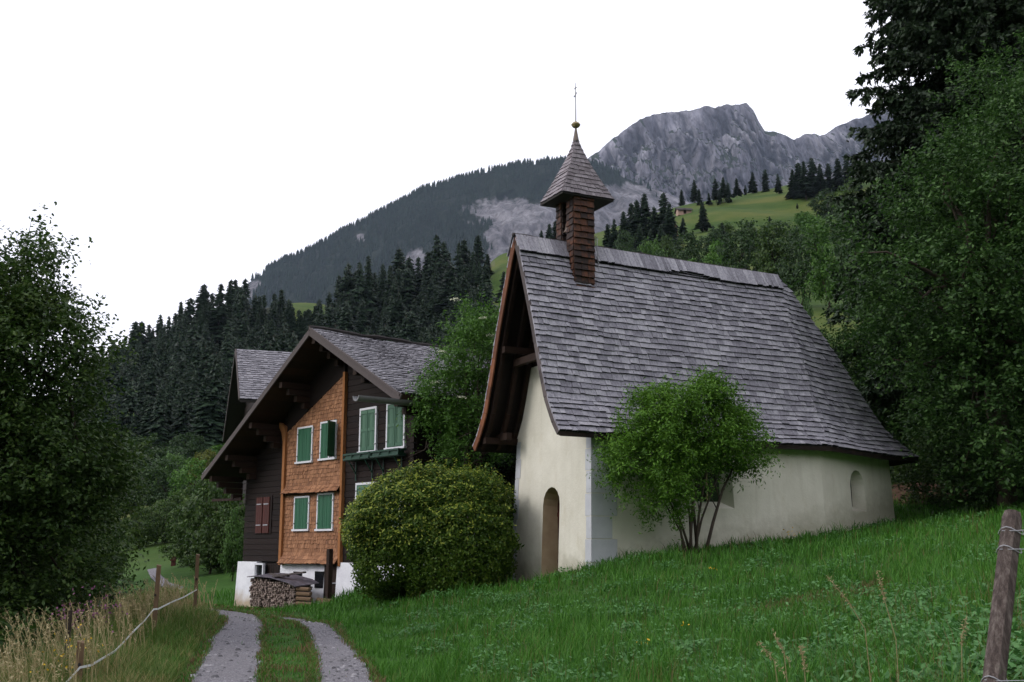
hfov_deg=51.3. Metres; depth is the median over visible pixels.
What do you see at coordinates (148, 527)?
shrub
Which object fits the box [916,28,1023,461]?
broadleaf tree
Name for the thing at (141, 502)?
broadleaf tree
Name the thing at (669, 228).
spruce tree
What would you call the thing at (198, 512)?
shrub
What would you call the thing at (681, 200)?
spruce tree
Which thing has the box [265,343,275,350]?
spruce tree
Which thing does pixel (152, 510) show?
shrub
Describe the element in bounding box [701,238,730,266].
broadleaf tree
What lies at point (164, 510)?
shrub
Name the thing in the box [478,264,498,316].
spruce tree
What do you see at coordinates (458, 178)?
distant forest
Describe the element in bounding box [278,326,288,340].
spruce tree
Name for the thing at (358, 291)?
spruce tree
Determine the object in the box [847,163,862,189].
spruce tree
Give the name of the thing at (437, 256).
spruce tree
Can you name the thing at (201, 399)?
spruce tree
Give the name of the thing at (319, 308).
spruce tree
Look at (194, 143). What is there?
sky
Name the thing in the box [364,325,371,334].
spruce tree
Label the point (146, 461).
broadleaf tree
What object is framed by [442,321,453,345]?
spruce tree
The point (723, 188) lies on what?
spruce tree
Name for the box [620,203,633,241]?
spruce tree
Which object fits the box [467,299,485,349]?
spruce tree
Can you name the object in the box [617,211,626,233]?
spruce tree
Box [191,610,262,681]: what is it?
path
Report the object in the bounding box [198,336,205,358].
spruce tree
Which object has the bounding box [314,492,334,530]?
window
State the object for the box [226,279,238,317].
spruce tree
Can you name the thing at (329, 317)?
spruce tree
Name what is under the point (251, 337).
spruce tree
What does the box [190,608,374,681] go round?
loose stones
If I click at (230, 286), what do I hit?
spruce tree
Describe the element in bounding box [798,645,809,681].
grass stalk
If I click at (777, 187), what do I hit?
spruce tree
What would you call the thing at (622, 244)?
broadleaf tree
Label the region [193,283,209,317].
spruce tree
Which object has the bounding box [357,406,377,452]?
window
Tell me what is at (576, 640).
grass
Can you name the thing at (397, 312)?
spruce tree
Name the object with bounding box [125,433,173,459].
broadleaf tree
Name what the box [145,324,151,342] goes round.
spruce tree
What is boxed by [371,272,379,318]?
spruce tree
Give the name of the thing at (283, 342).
spruce tree
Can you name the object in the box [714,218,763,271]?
broadleaf tree
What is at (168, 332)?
spruce tree
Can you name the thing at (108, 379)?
spruce tree
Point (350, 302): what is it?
spruce tree
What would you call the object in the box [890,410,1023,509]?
shrub
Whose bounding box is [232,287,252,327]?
spruce tree
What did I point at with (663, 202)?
spruce tree
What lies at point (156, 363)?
spruce tree
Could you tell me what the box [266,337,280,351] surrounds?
spruce tree
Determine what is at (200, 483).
broadleaf tree
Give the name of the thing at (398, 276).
spruce tree
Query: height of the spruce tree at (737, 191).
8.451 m
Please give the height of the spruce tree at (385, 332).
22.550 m
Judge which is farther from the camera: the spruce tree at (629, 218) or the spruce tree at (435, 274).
the spruce tree at (435, 274)
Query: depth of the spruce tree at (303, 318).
351.51 m
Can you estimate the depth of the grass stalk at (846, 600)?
5.83 m
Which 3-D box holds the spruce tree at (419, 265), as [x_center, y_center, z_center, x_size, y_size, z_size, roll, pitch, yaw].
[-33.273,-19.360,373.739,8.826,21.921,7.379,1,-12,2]
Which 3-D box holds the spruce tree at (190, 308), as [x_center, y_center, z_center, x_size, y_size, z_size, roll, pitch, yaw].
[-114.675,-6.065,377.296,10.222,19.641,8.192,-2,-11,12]
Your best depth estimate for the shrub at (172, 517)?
70.60 m
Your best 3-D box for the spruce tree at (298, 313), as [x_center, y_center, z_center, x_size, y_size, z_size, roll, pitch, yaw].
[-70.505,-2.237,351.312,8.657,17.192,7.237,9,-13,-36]
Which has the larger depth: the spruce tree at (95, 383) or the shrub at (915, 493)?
the spruce tree at (95, 383)
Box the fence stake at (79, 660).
[74,640,84,680]
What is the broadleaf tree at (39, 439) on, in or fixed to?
on the ground at (758, 205)
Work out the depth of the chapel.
26.65 m
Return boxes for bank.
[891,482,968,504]
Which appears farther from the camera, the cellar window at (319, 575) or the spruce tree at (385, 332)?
the spruce tree at (385, 332)
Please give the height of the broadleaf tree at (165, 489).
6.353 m
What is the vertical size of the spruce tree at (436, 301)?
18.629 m
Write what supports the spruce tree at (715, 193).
on the ground at (758, 205)
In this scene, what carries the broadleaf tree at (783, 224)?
on the ground at (758, 205)
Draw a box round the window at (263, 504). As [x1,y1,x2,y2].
[254,495,272,533]
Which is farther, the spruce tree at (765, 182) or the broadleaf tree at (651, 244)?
the spruce tree at (765, 182)
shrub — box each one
[0,601,78,663]
[22,520,142,620]
[57,519,115,594]
[93,515,130,583]
[121,505,160,547]
[142,500,170,527]
[144,498,178,542]
[152,490,190,530]
[157,508,213,565]
[165,496,207,547]
[173,484,194,517]
[175,531,231,573]
[176,479,245,568]
[190,493,246,571]
[208,443,224,461]
[208,488,237,520]
[219,504,246,580]
[463,453,516,556]
[805,309,937,476]
[871,396,965,483]
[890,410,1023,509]
[904,402,1023,515]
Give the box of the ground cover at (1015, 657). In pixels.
[374,507,1023,681]
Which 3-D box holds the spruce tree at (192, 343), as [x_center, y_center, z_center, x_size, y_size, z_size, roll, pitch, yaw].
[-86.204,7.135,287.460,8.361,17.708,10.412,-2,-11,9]
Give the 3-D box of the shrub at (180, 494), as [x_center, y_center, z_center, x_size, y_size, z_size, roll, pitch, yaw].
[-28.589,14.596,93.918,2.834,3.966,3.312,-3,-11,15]
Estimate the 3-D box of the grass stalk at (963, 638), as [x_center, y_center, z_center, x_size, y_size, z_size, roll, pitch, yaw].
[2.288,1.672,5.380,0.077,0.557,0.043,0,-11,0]
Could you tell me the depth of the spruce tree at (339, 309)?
317.13 m
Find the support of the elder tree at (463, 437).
on the ground at (758, 205)
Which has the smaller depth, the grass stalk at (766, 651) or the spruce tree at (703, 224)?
the grass stalk at (766, 651)
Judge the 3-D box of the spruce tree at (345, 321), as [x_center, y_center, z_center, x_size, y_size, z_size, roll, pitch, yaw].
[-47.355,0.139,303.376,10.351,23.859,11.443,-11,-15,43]
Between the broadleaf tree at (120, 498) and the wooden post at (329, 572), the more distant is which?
the broadleaf tree at (120, 498)
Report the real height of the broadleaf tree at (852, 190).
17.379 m
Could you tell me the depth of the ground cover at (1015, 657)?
11.15 m
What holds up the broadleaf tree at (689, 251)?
on the ground at (758, 205)
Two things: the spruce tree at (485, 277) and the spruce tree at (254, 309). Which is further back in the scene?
the spruce tree at (254, 309)
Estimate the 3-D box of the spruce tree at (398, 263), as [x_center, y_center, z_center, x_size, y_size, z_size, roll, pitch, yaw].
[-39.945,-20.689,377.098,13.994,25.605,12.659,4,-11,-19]
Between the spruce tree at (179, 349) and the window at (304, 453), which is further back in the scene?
the spruce tree at (179, 349)
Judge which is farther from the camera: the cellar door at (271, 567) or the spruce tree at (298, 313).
the spruce tree at (298, 313)
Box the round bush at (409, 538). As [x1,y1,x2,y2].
[339,455,523,600]
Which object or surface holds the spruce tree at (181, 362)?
on the ground at (758, 205)
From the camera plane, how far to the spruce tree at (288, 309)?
352.35 m
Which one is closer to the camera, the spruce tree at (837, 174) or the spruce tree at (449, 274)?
the spruce tree at (449, 274)
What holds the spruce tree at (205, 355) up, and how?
on the ground at (758, 205)
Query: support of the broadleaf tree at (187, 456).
on the ground at (758, 205)
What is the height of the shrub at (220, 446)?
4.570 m
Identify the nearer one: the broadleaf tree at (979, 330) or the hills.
the broadleaf tree at (979, 330)
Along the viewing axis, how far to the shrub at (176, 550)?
54.55 m
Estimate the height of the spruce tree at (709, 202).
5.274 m
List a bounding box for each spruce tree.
[83,370,110,437]
[103,356,116,398]
[108,366,130,409]
[110,362,128,396]
[115,377,141,442]
[118,396,140,431]
[123,321,138,353]
[128,354,143,399]
[130,321,148,358]
[135,373,147,420]
[139,342,155,376]
[140,342,149,361]
[143,359,160,402]
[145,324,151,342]
[146,351,162,376]
[153,314,163,341]
[161,334,187,382]
[161,350,169,369]
[164,316,173,338]
[168,355,187,383]
[169,302,183,336]
[171,313,177,341]
[181,344,201,378]
[183,298,195,328]
[183,315,200,357]
[184,336,198,363]
[186,373,219,450]
[189,352,227,452]
[191,346,210,394]
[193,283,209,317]
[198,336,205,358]
[200,353,220,397]
[202,284,229,344]
[207,292,214,332]
[218,333,234,368]
[222,295,239,334]
[223,279,233,316]
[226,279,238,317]
[227,346,252,389]
[228,286,246,319]
[231,293,249,336]
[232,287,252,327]
[236,310,254,349]
[242,277,251,322]
[244,328,256,349]
[249,295,260,328]
[255,325,269,348]
[257,296,265,316]
[258,331,269,350]
[261,295,268,319]
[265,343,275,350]
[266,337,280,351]
[267,293,279,325]
[276,289,285,324]
[276,333,287,351]
[278,300,295,330]
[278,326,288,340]
[284,331,298,351]
[288,306,297,333]
[292,310,303,341]
[297,310,307,339]
[302,309,313,335]
[311,305,316,323]
[312,302,325,326]
[312,312,322,325]
[323,291,332,325]
[323,305,337,327]
[332,276,340,308]
[333,305,343,327]
[334,301,355,331]
[335,263,353,307]
[335,290,353,330]
[347,293,356,329]
[348,272,357,299]
[351,262,367,328]
[353,299,370,334]
[359,255,380,317]
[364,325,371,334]
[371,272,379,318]
[375,264,387,315]
[377,324,392,340]
[378,265,392,311]
[384,292,407,334]
[386,278,398,311]
[387,248,405,280]
[387,268,404,304]
[392,322,400,341]
[395,311,419,340]
[396,317,417,341]
[397,268,418,314]
[403,256,419,298]
[414,252,431,295]
[414,256,421,295]
[417,299,429,327]
[424,263,440,300]
[425,235,444,297]
[428,272,444,315]
[432,263,459,319]
[441,242,450,269]
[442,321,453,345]
[443,278,462,323]
[447,252,452,264]
[452,242,467,277]
[455,239,471,272]
[457,262,471,291]
[458,277,468,305]
[465,285,492,352]
[465,291,471,303]
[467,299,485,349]
[472,235,486,271]
[473,261,482,288]
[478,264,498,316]
[481,282,496,348]
[483,254,493,274]
[494,271,504,302]
[545,224,552,238]
[551,220,556,238]
[602,223,610,246]
[605,219,618,248]
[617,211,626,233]
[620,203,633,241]
[627,200,647,249]
[630,194,651,246]
[634,223,645,252]
[643,207,660,245]
[644,229,655,253]
[654,192,669,234]
[655,224,665,247]
[662,203,683,250]
[678,190,685,205]
[678,218,687,238]
[689,180,697,202]
[692,201,711,231]
[696,189,702,204]
[705,193,712,205]
[711,179,718,202]
[717,177,726,202]
[717,189,722,204]
[720,223,725,239]
[723,183,731,202]
[731,178,742,197]
[747,172,757,192]
[762,169,769,191]
[774,173,782,193]
[784,169,798,199]
[790,163,801,198]
[795,161,816,199]
[806,158,819,194]
[813,163,830,192]
[824,0,1023,464]
[824,163,837,193]
[831,158,842,188]
[838,154,851,189]
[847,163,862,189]
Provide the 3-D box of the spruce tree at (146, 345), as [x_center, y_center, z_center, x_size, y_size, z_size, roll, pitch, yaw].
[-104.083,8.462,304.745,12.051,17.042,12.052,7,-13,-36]
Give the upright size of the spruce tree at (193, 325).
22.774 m
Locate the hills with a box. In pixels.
[247,163,691,307]
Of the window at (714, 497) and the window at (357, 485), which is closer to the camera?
the window at (714, 497)
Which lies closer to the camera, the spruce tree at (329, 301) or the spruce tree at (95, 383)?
the spruce tree at (95, 383)
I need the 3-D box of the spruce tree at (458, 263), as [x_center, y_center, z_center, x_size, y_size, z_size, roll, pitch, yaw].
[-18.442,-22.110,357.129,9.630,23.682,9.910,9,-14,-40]
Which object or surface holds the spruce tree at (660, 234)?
on the ground at (758, 205)
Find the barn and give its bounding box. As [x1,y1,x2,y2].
[223,349,291,544]
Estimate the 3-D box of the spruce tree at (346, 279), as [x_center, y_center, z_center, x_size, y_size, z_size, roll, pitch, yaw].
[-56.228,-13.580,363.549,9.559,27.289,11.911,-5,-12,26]
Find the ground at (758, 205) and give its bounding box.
[14,177,1023,681]
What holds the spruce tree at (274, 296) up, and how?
on the ground at (758, 205)
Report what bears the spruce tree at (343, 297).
on the ground at (758, 205)
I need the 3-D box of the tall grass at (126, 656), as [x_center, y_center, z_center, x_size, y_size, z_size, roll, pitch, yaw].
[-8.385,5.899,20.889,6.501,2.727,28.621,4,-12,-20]
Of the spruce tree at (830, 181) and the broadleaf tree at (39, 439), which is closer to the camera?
the broadleaf tree at (39, 439)
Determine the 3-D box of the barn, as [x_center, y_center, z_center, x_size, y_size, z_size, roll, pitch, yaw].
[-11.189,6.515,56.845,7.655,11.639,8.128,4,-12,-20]
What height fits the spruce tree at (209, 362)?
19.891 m
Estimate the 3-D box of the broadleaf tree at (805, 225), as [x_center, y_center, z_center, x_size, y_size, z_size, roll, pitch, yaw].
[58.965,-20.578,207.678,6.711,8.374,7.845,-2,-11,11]
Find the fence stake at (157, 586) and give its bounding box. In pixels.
[152,564,160,629]
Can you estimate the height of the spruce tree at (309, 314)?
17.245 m
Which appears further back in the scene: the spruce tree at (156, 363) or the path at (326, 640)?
the spruce tree at (156, 363)
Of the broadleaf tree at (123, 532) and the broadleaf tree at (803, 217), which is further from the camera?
the broadleaf tree at (803, 217)
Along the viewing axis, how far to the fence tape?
15.17 m
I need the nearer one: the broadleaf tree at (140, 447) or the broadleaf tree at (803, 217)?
the broadleaf tree at (140, 447)
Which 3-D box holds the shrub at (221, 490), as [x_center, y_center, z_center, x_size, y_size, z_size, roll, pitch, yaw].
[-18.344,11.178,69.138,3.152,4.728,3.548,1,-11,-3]
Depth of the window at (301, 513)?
34.20 m
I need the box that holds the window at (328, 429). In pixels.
[317,420,337,460]
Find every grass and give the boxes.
[0,573,222,681]
[74,453,1023,681]
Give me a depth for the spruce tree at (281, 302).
370.18 m
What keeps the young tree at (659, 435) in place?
on the ground at (758, 205)
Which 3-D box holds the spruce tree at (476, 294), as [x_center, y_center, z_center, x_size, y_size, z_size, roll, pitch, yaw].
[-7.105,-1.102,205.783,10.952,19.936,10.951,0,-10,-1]
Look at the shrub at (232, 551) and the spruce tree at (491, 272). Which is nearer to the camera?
the shrub at (232, 551)
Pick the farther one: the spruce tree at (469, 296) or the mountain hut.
the mountain hut
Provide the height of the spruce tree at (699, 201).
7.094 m
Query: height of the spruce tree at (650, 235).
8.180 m
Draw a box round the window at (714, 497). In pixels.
[695,460,719,501]
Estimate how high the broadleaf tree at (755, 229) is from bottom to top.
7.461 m
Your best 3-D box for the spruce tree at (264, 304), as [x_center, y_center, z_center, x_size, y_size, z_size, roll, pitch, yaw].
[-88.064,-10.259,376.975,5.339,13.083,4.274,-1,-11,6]
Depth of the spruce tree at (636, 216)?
304.38 m
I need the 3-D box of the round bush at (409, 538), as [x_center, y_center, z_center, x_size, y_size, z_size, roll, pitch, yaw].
[-1.987,4.619,26.235,4.595,3.779,3.166,0,-11,0]
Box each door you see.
[267,563,280,573]
[323,565,336,598]
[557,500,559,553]
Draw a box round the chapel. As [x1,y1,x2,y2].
[472,83,919,582]
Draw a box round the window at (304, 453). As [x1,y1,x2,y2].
[294,425,313,463]
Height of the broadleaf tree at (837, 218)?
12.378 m
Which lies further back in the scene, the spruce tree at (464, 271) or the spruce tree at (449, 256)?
the spruce tree at (449, 256)
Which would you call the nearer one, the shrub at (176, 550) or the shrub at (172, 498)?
the shrub at (176, 550)
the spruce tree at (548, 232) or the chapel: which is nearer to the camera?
the chapel
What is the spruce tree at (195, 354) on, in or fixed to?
on the ground at (758, 205)
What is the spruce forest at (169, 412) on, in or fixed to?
on the ground at (758, 205)
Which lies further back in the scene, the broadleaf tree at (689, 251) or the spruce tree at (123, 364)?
the spruce tree at (123, 364)
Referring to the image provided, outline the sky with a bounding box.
[0,0,930,395]
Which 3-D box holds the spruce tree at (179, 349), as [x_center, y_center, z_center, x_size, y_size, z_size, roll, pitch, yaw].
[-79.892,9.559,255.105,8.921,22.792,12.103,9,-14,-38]
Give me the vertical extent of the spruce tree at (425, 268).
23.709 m
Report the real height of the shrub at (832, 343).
8.157 m
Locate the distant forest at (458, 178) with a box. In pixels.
[248,155,657,311]
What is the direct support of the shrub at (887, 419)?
on the ground at (758, 205)
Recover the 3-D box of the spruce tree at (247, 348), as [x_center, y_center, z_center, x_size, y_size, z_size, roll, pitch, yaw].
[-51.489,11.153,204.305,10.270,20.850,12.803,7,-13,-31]
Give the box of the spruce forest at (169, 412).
[76,251,485,462]
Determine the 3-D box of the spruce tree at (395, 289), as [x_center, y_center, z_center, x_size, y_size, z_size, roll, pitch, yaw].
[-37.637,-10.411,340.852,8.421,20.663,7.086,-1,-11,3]
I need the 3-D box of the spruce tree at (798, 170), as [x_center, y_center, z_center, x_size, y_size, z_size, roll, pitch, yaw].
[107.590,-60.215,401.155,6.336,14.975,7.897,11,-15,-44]
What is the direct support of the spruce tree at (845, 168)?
on the ground at (758, 205)
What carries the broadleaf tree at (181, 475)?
on the ground at (758, 205)
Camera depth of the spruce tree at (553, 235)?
364.02 m
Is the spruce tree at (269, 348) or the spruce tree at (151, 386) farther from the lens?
the spruce tree at (151, 386)
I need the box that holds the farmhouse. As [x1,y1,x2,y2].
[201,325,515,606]
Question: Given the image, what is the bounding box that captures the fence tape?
[66,589,196,681]
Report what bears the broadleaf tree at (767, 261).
on the ground at (758, 205)
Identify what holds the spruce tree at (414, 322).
on the ground at (758, 205)
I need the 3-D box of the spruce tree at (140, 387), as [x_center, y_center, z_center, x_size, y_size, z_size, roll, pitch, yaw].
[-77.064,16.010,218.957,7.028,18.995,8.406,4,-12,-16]
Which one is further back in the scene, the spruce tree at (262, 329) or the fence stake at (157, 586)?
the spruce tree at (262, 329)
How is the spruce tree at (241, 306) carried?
on the ground at (758, 205)
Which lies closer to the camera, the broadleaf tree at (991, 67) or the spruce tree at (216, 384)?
the broadleaf tree at (991, 67)
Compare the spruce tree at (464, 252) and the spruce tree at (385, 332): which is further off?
the spruce tree at (464, 252)
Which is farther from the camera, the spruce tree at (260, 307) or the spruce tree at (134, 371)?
the spruce tree at (260, 307)
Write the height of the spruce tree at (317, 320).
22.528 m
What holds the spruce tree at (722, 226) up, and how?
on the ground at (758, 205)
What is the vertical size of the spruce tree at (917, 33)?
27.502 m
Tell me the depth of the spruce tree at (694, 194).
431.65 m
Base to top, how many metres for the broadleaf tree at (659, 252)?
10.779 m
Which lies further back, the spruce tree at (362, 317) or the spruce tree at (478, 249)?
the spruce tree at (478, 249)
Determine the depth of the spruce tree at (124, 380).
232.80 m
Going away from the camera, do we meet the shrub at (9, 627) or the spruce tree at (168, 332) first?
the shrub at (9, 627)
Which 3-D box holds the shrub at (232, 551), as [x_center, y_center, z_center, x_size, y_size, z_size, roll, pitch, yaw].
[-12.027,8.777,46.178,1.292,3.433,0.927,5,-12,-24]
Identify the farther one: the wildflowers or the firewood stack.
the firewood stack
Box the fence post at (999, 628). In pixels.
[981,509,1023,681]
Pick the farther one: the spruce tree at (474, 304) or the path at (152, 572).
the spruce tree at (474, 304)
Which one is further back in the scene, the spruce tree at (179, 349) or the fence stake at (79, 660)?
the spruce tree at (179, 349)
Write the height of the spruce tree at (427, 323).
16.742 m
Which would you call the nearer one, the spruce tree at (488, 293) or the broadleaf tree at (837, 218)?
the broadleaf tree at (837, 218)
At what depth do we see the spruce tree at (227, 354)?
265.92 m
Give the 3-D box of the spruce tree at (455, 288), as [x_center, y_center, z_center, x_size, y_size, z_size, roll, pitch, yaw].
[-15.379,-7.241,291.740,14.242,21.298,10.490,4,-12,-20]
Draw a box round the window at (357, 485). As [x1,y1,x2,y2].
[355,482,370,498]
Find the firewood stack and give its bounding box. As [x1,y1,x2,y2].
[247,571,318,607]
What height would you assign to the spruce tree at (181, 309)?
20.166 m
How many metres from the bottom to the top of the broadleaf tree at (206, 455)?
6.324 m
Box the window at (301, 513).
[291,496,310,530]
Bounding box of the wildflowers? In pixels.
[30,527,799,672]
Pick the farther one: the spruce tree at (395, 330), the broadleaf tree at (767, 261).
the spruce tree at (395, 330)
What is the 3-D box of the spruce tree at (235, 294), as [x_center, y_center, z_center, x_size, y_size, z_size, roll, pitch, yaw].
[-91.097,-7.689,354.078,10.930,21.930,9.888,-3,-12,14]
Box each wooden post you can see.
[63,610,72,657]
[170,556,175,565]
[317,549,332,603]
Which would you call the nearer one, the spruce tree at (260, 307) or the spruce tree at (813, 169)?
the spruce tree at (260, 307)
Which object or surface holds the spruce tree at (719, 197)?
on the ground at (758, 205)
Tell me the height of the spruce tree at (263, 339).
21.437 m
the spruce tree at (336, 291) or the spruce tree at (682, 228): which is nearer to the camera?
the spruce tree at (682, 228)
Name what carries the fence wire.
attached to the fence post at (999, 628)
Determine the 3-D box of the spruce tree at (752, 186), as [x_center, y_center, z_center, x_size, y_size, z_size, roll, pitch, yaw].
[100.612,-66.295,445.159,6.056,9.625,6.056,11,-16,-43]
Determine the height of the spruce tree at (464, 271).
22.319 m
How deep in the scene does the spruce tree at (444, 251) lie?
374.39 m
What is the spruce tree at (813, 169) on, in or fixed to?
on the ground at (758, 205)
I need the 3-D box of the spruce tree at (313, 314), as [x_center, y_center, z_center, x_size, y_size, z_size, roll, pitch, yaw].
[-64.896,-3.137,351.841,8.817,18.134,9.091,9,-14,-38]
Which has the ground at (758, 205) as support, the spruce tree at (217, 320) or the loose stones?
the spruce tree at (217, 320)
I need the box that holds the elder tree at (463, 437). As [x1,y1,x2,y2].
[395,288,512,572]
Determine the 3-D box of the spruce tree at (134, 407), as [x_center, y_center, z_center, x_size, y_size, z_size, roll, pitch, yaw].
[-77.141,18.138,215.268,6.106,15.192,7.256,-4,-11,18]
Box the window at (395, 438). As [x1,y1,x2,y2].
[384,404,406,448]
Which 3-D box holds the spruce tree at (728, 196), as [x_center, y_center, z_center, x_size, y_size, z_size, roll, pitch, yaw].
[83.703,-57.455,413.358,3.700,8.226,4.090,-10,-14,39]
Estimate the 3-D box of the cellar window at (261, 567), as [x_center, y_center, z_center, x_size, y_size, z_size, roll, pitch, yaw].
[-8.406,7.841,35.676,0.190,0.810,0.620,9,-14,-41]
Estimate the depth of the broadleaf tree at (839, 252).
112.48 m
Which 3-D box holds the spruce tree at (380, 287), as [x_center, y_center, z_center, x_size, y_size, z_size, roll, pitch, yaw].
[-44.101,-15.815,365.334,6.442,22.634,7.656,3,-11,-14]
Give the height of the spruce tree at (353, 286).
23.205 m
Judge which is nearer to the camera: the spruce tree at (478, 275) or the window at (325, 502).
the window at (325, 502)
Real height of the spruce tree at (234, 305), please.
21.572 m
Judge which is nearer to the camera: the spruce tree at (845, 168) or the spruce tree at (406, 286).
the spruce tree at (406, 286)
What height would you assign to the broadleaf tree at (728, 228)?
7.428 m
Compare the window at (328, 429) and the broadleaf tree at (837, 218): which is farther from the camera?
the broadleaf tree at (837, 218)
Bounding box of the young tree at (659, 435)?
[586,362,789,553]
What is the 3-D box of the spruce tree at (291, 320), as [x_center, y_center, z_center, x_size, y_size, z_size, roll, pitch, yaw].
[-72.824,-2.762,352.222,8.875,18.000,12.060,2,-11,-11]
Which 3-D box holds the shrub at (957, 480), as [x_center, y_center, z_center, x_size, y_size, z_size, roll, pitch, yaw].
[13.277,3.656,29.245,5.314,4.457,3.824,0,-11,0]
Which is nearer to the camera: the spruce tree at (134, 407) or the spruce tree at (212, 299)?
the spruce tree at (134, 407)
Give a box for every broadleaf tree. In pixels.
[0,201,170,644]
[0,379,156,636]
[104,439,130,514]
[109,462,148,519]
[119,435,157,466]
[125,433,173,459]
[133,447,166,494]
[137,456,188,506]
[148,451,195,491]
[153,446,200,479]
[162,431,211,462]
[166,456,214,501]
[175,468,217,524]
[188,448,215,487]
[613,229,641,251]
[637,235,667,256]
[649,249,664,256]
[658,234,678,256]
[667,231,705,262]
[693,227,736,255]
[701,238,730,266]
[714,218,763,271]
[716,220,736,239]
[734,225,766,250]
[750,217,797,284]
[763,220,797,247]
[771,226,825,304]
[788,58,1023,513]
[793,211,814,225]
[798,215,831,252]
[801,287,812,319]
[805,241,842,307]
[806,188,837,216]
[823,196,858,254]
[832,192,880,279]
[833,174,860,216]
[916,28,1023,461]
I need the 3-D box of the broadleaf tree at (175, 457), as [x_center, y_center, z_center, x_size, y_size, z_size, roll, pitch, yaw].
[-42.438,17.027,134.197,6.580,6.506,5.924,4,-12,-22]
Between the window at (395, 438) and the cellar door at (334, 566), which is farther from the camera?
the cellar door at (334, 566)
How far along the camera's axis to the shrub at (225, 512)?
48.71 m
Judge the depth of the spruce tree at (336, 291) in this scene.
368.09 m
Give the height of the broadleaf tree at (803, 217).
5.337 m
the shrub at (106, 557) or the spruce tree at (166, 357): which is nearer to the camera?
the shrub at (106, 557)
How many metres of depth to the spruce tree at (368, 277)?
359.23 m
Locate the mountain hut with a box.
[674,208,692,215]
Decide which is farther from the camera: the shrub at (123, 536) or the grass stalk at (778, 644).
the shrub at (123, 536)
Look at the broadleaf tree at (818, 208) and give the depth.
354.46 m
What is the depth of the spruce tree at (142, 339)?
351.81 m
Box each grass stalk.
[757,641,786,681]
[773,631,790,681]
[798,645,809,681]
[826,575,870,681]
[876,570,898,681]
[959,616,968,678]
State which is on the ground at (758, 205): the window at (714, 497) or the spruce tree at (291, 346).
the spruce tree at (291, 346)
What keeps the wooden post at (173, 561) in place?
on the ground at (758, 205)
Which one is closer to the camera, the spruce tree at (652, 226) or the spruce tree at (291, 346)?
the spruce tree at (291, 346)
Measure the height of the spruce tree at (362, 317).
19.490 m
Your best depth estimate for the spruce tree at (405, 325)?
257.30 m
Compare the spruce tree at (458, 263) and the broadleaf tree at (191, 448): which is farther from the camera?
the spruce tree at (458, 263)
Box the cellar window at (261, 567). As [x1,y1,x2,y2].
[253,563,266,577]
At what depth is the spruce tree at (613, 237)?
303.56 m
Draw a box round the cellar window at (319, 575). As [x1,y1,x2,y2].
[314,571,323,587]
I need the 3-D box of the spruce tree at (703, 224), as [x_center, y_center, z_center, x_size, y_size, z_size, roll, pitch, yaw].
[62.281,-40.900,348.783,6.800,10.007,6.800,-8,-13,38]
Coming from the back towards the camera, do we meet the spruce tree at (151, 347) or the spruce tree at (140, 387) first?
the spruce tree at (151, 347)
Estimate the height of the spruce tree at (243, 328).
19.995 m
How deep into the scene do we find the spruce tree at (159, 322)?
373.89 m
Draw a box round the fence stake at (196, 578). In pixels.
[193,554,199,609]
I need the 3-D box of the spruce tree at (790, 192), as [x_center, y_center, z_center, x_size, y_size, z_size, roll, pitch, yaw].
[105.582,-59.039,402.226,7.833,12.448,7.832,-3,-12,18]
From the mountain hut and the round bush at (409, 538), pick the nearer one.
the round bush at (409, 538)
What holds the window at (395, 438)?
in the farmhouse
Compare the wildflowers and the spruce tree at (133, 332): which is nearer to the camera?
the wildflowers
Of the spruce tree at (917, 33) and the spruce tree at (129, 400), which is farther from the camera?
the spruce tree at (129, 400)
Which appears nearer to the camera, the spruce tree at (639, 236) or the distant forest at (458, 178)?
the spruce tree at (639, 236)
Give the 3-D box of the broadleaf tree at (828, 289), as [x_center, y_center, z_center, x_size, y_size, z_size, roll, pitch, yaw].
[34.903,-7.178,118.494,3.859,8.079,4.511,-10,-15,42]
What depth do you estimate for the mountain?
3425.61 m
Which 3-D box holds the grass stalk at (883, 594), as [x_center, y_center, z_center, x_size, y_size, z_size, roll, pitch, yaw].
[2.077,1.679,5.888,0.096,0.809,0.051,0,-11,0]
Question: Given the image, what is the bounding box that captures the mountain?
[588,103,909,202]
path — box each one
[147,568,182,588]
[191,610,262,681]
[283,617,371,681]
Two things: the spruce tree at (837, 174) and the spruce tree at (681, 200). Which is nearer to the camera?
the spruce tree at (837, 174)
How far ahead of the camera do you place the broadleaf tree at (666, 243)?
237.27 m
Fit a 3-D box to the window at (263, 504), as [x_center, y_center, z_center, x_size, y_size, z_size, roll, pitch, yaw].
[-8.442,5.892,36.160,0.075,1.280,1.140,9,-14,-41]
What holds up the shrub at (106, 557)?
on the ground at (758, 205)
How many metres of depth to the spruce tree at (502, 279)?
304.51 m
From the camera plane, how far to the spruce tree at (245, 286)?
381.25 m
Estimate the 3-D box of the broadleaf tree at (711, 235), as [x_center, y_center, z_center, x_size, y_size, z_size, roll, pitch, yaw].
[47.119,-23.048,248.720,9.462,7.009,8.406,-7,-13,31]
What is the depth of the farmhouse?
33.79 m
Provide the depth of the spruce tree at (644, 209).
304.43 m
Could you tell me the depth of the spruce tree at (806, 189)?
396.23 m

